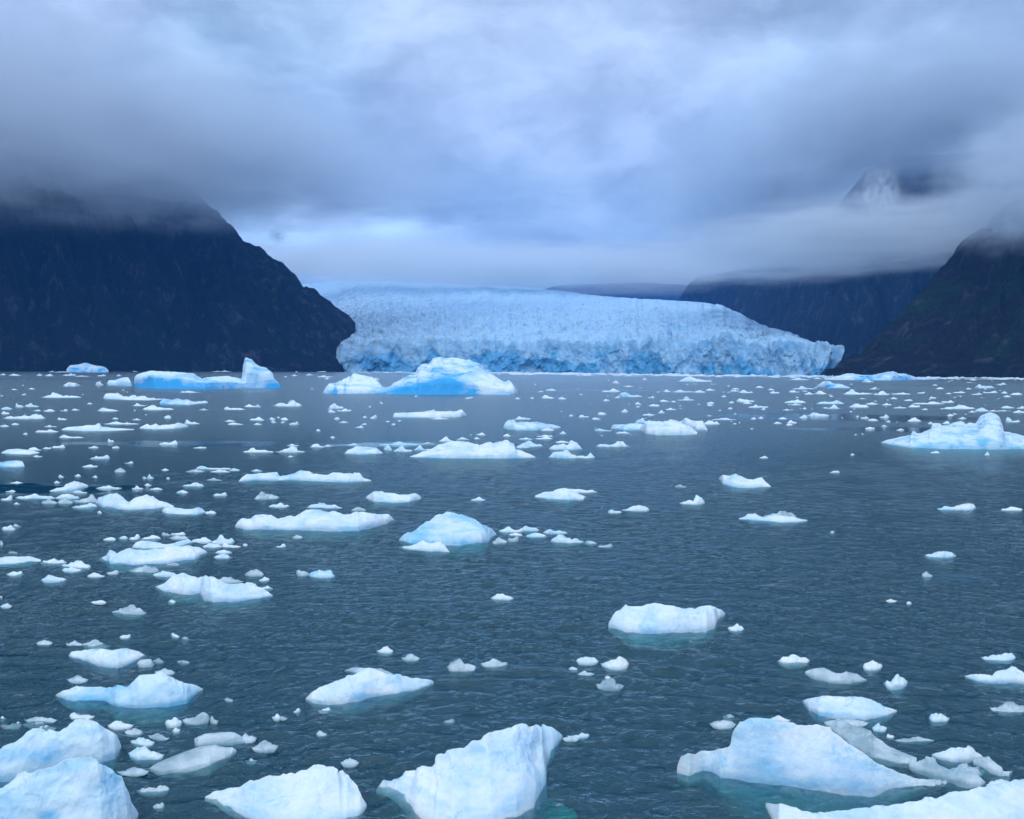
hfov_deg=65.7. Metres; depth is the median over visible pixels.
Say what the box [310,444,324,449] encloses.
ice floe
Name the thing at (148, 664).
ice floe
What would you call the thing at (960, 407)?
ice floe
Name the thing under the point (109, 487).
ice floe
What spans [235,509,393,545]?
ice floe
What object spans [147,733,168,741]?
ice floe
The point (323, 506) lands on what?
ice floe
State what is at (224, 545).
ice floe
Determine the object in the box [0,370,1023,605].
brash ice
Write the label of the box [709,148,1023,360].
mountain
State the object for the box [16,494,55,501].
ice floe
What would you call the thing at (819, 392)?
ice floe
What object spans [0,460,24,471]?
ice floe
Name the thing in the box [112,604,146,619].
ice floe
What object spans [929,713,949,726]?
ice floe
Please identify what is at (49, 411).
ice floe
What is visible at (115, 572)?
ice floe
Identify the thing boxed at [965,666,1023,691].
ice floe
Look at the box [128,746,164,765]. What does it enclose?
ice floe
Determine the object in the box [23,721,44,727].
ice floe
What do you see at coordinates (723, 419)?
ice floe
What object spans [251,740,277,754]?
ice floe
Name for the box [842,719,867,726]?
ice floe
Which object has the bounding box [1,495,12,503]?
ice floe
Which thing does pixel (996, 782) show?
ice floe
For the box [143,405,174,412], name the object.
ice floe
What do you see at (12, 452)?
ice floe
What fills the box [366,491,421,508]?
ice floe
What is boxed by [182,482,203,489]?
ice floe
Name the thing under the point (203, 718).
ice floe
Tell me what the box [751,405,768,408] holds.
ice floe
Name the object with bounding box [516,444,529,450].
ice floe
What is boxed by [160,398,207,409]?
ice floe
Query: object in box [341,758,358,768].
ice floe
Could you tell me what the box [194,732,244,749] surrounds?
ice floe
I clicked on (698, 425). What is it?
ice floe
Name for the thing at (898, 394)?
ice floe
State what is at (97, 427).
ice floe
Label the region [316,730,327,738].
ice floe
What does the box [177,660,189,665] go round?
ice floe
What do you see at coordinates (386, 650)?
ice floe
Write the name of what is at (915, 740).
ice floe
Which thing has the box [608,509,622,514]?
ice floe
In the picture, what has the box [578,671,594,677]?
ice floe
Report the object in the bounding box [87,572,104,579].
ice floe
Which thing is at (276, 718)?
ice floe
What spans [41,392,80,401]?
ice floe
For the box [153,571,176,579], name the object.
ice floe
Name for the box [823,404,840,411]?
ice floe
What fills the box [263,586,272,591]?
ice floe
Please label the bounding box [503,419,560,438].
ice floe
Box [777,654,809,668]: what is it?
ice floe
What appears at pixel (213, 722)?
ice floe
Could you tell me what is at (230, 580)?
ice floe
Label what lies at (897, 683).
ice floe
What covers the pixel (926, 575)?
ice floe
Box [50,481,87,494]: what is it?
ice floe
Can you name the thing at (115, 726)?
ice floe
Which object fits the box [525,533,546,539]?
ice floe
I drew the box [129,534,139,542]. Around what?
ice floe
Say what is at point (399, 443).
ice floe
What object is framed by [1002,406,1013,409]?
ice floe
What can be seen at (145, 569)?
ice floe
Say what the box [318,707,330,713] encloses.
ice floe
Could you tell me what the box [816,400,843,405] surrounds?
ice floe
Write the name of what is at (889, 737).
ice floe
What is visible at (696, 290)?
ridge
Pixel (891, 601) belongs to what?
ice floe
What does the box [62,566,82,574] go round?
ice floe
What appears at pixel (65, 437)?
ice floe
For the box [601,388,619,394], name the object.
ice floe
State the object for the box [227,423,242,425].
ice floe
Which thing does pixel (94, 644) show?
ice floe
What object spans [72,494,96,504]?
ice floe
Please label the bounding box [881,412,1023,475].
iceberg
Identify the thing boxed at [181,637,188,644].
ice floe
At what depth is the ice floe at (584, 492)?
38.62 m
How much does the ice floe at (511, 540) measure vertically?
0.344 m
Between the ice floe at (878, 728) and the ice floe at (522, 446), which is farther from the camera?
the ice floe at (522, 446)
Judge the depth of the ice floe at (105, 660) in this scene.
16.12 m
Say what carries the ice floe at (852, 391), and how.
on the water
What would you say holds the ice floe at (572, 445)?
on the water
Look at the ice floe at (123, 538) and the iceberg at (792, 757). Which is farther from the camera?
the ice floe at (123, 538)
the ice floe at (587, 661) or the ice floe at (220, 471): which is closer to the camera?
the ice floe at (587, 661)
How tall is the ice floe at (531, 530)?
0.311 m
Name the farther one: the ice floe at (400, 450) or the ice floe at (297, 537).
the ice floe at (400, 450)
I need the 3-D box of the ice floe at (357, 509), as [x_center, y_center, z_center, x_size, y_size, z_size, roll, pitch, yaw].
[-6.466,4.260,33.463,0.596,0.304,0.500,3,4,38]
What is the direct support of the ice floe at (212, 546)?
on the water
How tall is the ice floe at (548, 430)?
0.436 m
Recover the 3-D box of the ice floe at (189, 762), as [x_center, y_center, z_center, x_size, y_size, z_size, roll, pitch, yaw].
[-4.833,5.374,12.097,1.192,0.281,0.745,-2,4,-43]
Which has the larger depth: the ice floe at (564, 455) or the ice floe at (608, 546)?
the ice floe at (564, 455)
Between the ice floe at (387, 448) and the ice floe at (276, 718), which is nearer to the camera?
the ice floe at (276, 718)
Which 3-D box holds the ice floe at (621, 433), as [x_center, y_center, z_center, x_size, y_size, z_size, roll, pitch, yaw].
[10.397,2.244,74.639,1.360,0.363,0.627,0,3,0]
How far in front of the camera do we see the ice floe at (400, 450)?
57.16 m
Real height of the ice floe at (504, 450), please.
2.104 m
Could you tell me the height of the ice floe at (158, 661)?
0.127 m
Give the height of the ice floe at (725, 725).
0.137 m
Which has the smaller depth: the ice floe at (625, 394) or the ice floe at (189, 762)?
the ice floe at (189, 762)
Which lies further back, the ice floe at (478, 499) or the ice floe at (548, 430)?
the ice floe at (548, 430)
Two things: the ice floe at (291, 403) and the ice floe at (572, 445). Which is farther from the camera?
the ice floe at (291, 403)
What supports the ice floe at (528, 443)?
on the water
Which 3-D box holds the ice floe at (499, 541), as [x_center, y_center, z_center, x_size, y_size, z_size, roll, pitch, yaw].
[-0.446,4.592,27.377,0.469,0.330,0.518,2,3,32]
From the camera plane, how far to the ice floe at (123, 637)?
17.58 m
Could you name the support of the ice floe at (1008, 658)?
on the water
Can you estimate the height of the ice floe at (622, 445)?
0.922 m
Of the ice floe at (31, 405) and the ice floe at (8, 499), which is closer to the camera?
the ice floe at (8, 499)
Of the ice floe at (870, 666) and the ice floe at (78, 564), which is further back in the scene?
the ice floe at (78, 564)
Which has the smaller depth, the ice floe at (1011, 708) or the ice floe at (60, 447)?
the ice floe at (1011, 708)
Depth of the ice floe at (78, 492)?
37.84 m
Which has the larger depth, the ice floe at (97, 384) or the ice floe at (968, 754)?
the ice floe at (97, 384)
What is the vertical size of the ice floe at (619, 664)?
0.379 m
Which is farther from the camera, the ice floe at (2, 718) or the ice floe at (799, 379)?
the ice floe at (799, 379)
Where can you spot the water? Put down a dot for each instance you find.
(892, 417)
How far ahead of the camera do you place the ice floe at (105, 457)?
51.79 m
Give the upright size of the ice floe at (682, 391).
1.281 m
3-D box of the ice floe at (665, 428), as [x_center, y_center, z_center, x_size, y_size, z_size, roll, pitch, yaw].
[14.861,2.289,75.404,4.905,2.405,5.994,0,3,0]
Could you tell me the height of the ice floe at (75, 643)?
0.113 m
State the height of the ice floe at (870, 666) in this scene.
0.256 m
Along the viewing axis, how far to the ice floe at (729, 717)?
13.67 m
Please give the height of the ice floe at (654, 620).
1.128 m
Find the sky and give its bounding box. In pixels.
[0,0,1023,288]
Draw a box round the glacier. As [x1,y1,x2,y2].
[302,281,844,379]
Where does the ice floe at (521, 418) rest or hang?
on the water
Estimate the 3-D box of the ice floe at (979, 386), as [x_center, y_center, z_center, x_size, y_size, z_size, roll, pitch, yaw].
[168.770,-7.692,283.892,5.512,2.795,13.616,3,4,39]
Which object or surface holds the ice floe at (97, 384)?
on the water
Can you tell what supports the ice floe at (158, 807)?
on the water
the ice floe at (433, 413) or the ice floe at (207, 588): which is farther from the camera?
the ice floe at (433, 413)
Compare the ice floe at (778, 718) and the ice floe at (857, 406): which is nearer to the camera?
the ice floe at (778, 718)
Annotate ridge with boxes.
[677,270,736,302]
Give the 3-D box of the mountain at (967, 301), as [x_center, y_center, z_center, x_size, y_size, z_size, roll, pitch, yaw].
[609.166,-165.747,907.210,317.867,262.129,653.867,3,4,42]
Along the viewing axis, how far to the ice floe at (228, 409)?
113.34 m
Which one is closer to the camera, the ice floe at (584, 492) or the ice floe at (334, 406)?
the ice floe at (584, 492)
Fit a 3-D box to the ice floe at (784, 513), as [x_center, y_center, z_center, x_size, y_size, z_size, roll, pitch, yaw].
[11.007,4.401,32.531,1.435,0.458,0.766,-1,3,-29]
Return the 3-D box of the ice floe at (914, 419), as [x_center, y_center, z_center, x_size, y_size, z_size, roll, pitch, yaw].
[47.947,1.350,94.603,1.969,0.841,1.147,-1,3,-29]
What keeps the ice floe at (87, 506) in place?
on the water
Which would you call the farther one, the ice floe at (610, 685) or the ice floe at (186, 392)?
the ice floe at (186, 392)
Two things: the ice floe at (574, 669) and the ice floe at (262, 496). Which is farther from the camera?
the ice floe at (262, 496)
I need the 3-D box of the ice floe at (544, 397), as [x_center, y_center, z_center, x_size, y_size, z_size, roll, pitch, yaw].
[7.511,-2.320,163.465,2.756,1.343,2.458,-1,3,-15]
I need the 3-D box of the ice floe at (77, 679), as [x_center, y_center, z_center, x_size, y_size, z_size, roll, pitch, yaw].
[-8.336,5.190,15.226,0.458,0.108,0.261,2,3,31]
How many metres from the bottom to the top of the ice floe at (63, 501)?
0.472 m
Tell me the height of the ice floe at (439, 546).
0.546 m
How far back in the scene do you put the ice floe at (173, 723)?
13.28 m
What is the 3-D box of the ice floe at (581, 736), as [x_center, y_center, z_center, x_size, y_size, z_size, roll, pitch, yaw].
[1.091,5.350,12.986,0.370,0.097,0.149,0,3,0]
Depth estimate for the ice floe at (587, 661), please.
16.22 m
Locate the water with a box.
[0,371,1023,818]
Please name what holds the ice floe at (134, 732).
on the water
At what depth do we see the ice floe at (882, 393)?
197.45 m
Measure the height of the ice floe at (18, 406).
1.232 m
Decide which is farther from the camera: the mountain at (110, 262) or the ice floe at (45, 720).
the mountain at (110, 262)
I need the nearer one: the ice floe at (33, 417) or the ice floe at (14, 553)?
the ice floe at (14, 553)
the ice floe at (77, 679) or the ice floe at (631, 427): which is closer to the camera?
the ice floe at (77, 679)
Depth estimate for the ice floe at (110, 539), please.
27.50 m
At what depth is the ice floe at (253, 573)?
22.91 m
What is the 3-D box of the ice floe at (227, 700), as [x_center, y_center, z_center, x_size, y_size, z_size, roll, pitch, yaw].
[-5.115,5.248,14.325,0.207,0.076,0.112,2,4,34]
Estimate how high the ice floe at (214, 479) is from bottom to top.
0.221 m
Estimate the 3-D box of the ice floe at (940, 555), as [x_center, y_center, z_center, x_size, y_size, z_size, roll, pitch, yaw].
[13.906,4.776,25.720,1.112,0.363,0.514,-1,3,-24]
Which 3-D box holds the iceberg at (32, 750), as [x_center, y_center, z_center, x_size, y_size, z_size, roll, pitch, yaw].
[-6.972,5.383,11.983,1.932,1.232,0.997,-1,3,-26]
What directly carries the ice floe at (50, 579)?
on the water
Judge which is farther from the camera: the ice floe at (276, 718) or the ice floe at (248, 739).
the ice floe at (276, 718)
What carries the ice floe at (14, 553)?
on the water
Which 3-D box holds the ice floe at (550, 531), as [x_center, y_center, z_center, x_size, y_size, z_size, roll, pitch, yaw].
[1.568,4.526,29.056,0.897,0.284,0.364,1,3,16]
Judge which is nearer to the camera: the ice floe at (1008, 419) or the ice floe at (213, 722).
the ice floe at (213, 722)
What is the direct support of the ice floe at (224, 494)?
on the water
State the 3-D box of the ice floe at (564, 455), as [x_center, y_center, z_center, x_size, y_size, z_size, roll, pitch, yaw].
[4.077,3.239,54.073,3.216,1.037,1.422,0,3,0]
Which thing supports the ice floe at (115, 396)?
on the water
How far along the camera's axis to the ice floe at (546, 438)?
68.06 m
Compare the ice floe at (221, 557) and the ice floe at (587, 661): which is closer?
the ice floe at (587, 661)
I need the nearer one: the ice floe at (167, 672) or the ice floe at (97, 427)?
the ice floe at (167, 672)
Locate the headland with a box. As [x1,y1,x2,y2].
[235,328,353,373]
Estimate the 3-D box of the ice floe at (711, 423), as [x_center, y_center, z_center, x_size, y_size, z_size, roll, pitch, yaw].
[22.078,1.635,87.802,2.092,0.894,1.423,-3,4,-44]
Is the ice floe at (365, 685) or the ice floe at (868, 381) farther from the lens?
the ice floe at (868, 381)
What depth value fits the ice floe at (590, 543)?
27.23 m
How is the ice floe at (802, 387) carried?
on the water
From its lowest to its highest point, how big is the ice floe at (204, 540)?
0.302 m
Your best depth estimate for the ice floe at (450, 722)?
13.44 m
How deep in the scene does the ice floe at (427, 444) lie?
62.77 m
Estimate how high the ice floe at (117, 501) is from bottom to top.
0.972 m
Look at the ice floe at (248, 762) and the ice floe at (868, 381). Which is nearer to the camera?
the ice floe at (248, 762)
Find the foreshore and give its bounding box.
[825,350,1023,381]
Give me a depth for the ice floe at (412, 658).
16.32 m
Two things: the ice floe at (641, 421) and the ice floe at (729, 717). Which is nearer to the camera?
the ice floe at (729, 717)
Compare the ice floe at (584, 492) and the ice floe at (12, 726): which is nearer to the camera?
the ice floe at (12, 726)
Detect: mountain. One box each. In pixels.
[0,117,354,373]
[709,148,1023,360]
[861,190,1023,363]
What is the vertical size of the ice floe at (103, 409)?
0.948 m
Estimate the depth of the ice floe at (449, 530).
27.41 m
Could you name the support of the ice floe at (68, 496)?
on the water
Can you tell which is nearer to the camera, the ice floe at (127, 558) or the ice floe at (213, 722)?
the ice floe at (213, 722)
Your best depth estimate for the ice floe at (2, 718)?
13.46 m
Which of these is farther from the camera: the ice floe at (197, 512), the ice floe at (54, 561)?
the ice floe at (197, 512)
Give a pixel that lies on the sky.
(537, 144)
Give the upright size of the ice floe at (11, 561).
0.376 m
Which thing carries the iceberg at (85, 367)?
on the water
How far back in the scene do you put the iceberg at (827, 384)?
276.53 m
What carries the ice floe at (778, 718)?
on the water
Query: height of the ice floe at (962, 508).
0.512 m
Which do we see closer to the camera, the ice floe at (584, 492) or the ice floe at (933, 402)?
the ice floe at (584, 492)
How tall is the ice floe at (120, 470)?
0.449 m
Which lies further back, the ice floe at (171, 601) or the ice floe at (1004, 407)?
the ice floe at (1004, 407)
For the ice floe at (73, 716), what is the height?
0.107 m
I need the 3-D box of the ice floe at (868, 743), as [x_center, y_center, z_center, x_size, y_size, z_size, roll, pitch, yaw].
[5.687,5.372,12.817,0.802,0.341,1.667,-1,3,-17]
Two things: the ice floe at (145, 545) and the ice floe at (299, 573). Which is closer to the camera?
the ice floe at (299, 573)
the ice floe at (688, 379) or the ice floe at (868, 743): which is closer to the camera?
the ice floe at (868, 743)
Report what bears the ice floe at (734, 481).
on the water
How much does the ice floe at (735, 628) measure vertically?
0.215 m
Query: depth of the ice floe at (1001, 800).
10.34 m
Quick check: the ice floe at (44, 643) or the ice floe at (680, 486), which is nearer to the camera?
the ice floe at (44, 643)
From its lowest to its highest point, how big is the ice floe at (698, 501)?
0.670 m
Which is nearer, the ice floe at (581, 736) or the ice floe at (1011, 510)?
the ice floe at (581, 736)
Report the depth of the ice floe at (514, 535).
28.57 m
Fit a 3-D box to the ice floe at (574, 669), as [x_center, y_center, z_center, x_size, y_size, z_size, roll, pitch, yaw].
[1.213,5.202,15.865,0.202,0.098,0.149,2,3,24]
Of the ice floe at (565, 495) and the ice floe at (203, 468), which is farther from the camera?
the ice floe at (203, 468)
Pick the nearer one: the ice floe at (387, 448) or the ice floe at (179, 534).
the ice floe at (179, 534)
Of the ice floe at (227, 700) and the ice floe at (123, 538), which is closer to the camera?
the ice floe at (227, 700)
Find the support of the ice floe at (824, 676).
on the water
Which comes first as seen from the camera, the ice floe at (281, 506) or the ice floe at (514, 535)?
the ice floe at (514, 535)
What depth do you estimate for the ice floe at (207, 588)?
20.77 m
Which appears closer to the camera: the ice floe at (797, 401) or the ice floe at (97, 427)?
the ice floe at (97, 427)
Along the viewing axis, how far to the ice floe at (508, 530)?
29.16 m
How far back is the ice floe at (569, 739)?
12.84 m
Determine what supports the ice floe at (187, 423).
on the water
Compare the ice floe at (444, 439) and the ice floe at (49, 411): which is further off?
the ice floe at (49, 411)
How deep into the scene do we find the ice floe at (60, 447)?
58.84 m
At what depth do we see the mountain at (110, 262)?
1200.09 m
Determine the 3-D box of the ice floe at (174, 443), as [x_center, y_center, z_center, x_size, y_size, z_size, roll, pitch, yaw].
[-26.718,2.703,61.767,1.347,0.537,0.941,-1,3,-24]
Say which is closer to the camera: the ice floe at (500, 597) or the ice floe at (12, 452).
the ice floe at (500, 597)
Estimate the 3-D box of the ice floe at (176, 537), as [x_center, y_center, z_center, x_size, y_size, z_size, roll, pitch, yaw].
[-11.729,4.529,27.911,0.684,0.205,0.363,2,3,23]
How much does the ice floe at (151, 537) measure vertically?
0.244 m
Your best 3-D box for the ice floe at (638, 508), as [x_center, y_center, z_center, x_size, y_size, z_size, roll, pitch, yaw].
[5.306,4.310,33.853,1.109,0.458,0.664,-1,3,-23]
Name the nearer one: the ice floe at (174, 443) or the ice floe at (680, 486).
the ice floe at (680, 486)
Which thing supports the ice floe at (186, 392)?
on the water
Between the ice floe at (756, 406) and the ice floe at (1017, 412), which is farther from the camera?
the ice floe at (756, 406)
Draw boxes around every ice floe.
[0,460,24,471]
[0,556,40,568]
[0,603,11,608]
[0,716,5,724]
[0,722,21,729]
[1,449,38,456]
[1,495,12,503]
[2,525,15,532]
[4,414,45,422]
[6,571,22,577]
[8,551,17,555]
[15,403,23,410]
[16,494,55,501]
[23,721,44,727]
[24,717,56,723]
[25,403,38,409]
[36,429,57,434]
[36,640,51,646]
[39,725,55,730]
[40,558,66,567]
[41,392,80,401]
[41,498,56,506]
[41,575,67,585]
[43,409,53,412]
[49,445,65,449]
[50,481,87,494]
[55,671,202,727]
[56,494,79,500]
[57,497,72,507]
[59,435,83,439]
[60,560,90,573]
[61,423,133,435]
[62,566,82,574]
[63,382,79,390]
[66,640,81,647]
[67,675,88,683]
[69,648,145,674]
[69,712,94,720]
[72,490,86,494]
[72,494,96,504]
[72,503,97,511]
[82,464,96,468]
[82,639,109,649]
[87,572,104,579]
[90,455,109,461]
[91,600,105,604]
[95,381,102,389]
[96,485,121,490]
[96,493,173,516]
[98,407,116,413]
[99,545,206,574]
[103,393,162,404]
[103,537,115,542]
[107,421,136,425]
[107,570,118,576]
[108,721,133,731]
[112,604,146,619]
[114,468,125,475]
[117,767,148,776]
[119,536,127,541]
[119,634,130,640]
[125,728,143,737]
[128,565,159,575]
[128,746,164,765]
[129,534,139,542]
[130,737,154,748]
[132,539,191,549]
[136,785,169,796]
[137,659,154,670]
[140,422,187,433]
[140,535,160,541]
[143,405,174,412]
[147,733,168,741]
[150,745,236,778]
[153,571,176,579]
[153,658,164,665]
[153,802,164,811]
[155,573,272,614]
[155,668,174,675]
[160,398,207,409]
[160,440,177,447]
[162,506,204,518]
[165,717,181,730]
[167,563,178,566]
[168,600,175,604]
[170,532,184,535]
[170,535,187,540]
[171,633,179,639]
[172,728,180,735]
[177,490,187,495]
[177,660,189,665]
[179,391,200,393]
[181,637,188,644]
[181,712,209,728]
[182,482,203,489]
[184,420,198,425]
[186,469,203,473]
[192,537,211,546]
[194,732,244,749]
[196,466,231,470]
[202,543,221,550]
[205,511,216,515]
[205,764,366,818]
[206,478,221,481]
[209,716,217,726]
[211,470,228,473]
[211,535,234,548]
[213,492,226,497]
[214,554,232,560]
[215,550,231,554]
[218,577,243,583]
[222,543,240,549]
[224,407,244,411]
[225,698,232,702]
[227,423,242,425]
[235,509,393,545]
[239,470,370,488]
[242,733,256,744]
[244,448,272,455]
[244,569,263,579]
[245,758,256,765]
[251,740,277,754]
[254,491,279,503]
[259,577,269,582]
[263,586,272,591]
[268,503,289,509]
[272,714,279,721]
[274,400,302,411]
[277,446,304,456]
[289,422,298,426]
[292,535,302,539]
[293,708,300,716]
[296,570,308,579]
[306,668,433,717]
[307,503,341,511]
[308,570,334,581]
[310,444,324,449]
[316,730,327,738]
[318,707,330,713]
[329,403,342,411]
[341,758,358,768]
[345,446,382,459]
[345,667,392,674]
[351,507,365,511]
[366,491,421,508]
[376,646,393,655]
[376,723,577,818]
[380,441,418,447]
[383,445,391,454]
[393,409,466,423]
[393,446,412,456]
[399,512,496,564]
[400,540,449,557]
[401,654,419,663]
[410,440,535,470]
[414,445,428,452]
[423,442,433,445]
[439,437,451,443]
[443,718,454,725]
[446,659,476,676]
[471,497,484,502]
[480,658,507,670]
[491,594,512,602]
[492,538,506,546]
[499,527,522,536]
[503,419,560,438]
[507,536,518,544]
[509,532,522,537]
[516,416,530,420]
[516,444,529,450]
[519,440,541,450]
[522,526,538,533]
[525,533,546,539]
[535,489,585,507]
[536,436,551,440]
[541,428,553,432]
[542,395,553,401]
[543,529,566,536]
[549,440,582,454]
[549,449,594,464]
[550,534,583,548]
[554,488,596,495]
[562,736,578,742]
[568,667,577,672]
[572,733,589,739]
[576,657,598,666]
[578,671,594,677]
[584,541,596,546]
[594,428,610,432]
[595,441,629,451]
[595,678,624,693]
[598,544,612,548]
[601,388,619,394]
[601,656,628,675]
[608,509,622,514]
[608,603,724,655]
[611,423,642,437]
[615,431,627,434]
[619,392,642,400]
[622,505,649,515]
[635,418,655,423]
[640,421,696,446]
[674,390,692,393]
[675,484,685,488]
[679,376,711,386]
[679,495,704,509]
[680,418,707,438]
[704,420,719,427]
[710,720,735,730]
[712,418,735,420]
[719,474,770,494]
[723,714,734,720]
[728,624,743,633]
[736,398,754,403]
[738,390,752,394]
[739,513,806,527]
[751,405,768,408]
[763,511,796,516]
[765,779,1023,818]
[771,715,789,721]
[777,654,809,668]
[784,399,805,404]
[791,377,807,381]
[793,386,813,391]
[802,696,896,728]
[805,667,866,688]
[807,412,828,418]
[814,391,826,395]
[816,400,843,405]
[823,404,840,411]
[824,719,916,766]
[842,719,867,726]
[845,389,871,397]
[850,404,868,410]
[862,379,872,385]
[863,660,882,674]
[872,723,886,734]
[873,391,889,397]
[883,674,907,695]
[886,599,896,602]
[886,734,893,739]
[892,392,909,395]
[895,737,933,744]
[908,417,920,423]
[908,776,947,790]
[909,756,985,791]
[914,401,943,405]
[922,571,932,580]
[924,551,955,562]
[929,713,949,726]
[932,745,982,768]
[937,503,975,514]
[940,405,974,411]
[956,763,984,776]
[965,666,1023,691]
[973,756,1011,780]
[975,384,993,391]
[975,408,1008,413]
[981,653,1015,664]
[986,779,1008,785]
[989,701,1023,716]
[1000,507,1022,512]
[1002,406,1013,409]
[1005,417,1019,425]
[1013,410,1023,414]
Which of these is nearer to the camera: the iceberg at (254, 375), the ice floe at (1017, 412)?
the ice floe at (1017, 412)
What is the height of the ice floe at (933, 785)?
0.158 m
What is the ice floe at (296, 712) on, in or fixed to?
on the water
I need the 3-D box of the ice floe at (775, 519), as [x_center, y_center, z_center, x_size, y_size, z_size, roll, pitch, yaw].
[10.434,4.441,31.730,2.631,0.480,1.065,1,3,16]
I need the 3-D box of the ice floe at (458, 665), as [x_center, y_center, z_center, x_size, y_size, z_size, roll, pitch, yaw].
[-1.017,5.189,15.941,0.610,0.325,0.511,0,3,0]
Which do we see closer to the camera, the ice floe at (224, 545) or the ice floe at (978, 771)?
the ice floe at (978, 771)
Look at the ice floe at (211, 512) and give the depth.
32.59 m
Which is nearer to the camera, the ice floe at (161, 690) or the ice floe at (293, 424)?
the ice floe at (161, 690)
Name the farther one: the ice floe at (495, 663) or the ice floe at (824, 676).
the ice floe at (495, 663)
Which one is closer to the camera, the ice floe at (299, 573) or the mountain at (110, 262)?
the ice floe at (299, 573)
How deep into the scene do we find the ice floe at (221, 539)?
27.13 m
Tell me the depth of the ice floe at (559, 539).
27.39 m
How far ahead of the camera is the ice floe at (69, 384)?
243.78 m
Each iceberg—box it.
[0,718,121,787]
[0,756,137,818]
[67,363,107,376]
[107,377,131,394]
[134,358,280,404]
[323,357,517,415]
[677,718,937,818]
[817,381,849,393]
[824,371,934,387]
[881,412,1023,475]
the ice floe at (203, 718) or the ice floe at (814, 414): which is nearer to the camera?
the ice floe at (203, 718)
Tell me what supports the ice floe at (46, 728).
on the water
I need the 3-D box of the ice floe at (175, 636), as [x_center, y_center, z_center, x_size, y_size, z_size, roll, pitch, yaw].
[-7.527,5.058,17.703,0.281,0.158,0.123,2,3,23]
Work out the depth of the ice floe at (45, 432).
72.77 m
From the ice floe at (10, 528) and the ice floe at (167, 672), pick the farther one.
the ice floe at (10, 528)
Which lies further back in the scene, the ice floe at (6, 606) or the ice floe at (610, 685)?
the ice floe at (6, 606)
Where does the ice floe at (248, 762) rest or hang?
on the water
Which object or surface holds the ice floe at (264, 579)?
on the water
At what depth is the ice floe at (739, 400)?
150.55 m
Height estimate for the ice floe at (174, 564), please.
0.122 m
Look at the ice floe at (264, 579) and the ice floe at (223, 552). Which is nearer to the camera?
the ice floe at (264, 579)
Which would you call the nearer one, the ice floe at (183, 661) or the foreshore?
the ice floe at (183, 661)
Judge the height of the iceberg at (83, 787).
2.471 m
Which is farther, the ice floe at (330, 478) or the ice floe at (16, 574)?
the ice floe at (330, 478)
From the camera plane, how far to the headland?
1225.83 m
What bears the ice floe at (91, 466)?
on the water
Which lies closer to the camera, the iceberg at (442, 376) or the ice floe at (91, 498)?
the ice floe at (91, 498)
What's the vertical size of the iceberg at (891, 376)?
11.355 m
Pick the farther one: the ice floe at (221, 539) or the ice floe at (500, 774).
the ice floe at (221, 539)
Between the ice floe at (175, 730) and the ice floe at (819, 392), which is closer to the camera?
the ice floe at (175, 730)
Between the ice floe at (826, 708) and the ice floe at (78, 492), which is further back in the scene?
the ice floe at (78, 492)
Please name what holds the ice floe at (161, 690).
on the water
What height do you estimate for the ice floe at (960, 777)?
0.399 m
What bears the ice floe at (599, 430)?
on the water
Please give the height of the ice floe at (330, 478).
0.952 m
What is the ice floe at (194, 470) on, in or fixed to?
on the water
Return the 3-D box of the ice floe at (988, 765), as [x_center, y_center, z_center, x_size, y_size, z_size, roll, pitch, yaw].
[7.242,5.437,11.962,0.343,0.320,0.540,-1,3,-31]
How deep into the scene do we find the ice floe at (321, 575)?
22.77 m
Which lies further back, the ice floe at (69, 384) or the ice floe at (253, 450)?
the ice floe at (69, 384)
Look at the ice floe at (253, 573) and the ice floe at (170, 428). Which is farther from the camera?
the ice floe at (170, 428)
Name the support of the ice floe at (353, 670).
on the water
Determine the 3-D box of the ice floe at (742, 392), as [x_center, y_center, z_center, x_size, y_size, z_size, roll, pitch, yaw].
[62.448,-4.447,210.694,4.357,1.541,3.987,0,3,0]
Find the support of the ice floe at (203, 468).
on the water
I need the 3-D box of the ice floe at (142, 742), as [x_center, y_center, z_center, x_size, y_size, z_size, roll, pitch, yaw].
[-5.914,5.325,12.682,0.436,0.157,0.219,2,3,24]
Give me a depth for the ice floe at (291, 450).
56.43 m
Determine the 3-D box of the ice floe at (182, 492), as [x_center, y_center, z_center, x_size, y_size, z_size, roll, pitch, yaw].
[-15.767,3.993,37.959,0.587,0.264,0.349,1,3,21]
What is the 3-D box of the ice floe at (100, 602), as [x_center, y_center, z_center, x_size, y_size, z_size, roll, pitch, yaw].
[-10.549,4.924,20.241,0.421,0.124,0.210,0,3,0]
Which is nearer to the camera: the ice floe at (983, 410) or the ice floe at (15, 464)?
the ice floe at (15, 464)
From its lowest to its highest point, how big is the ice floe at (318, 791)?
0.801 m
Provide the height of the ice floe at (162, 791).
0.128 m
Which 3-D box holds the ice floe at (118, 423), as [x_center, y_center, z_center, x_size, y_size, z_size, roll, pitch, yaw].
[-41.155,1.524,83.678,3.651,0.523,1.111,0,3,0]
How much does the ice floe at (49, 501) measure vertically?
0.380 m
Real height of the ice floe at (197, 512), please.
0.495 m
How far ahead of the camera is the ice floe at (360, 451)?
55.62 m
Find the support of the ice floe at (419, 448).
on the water

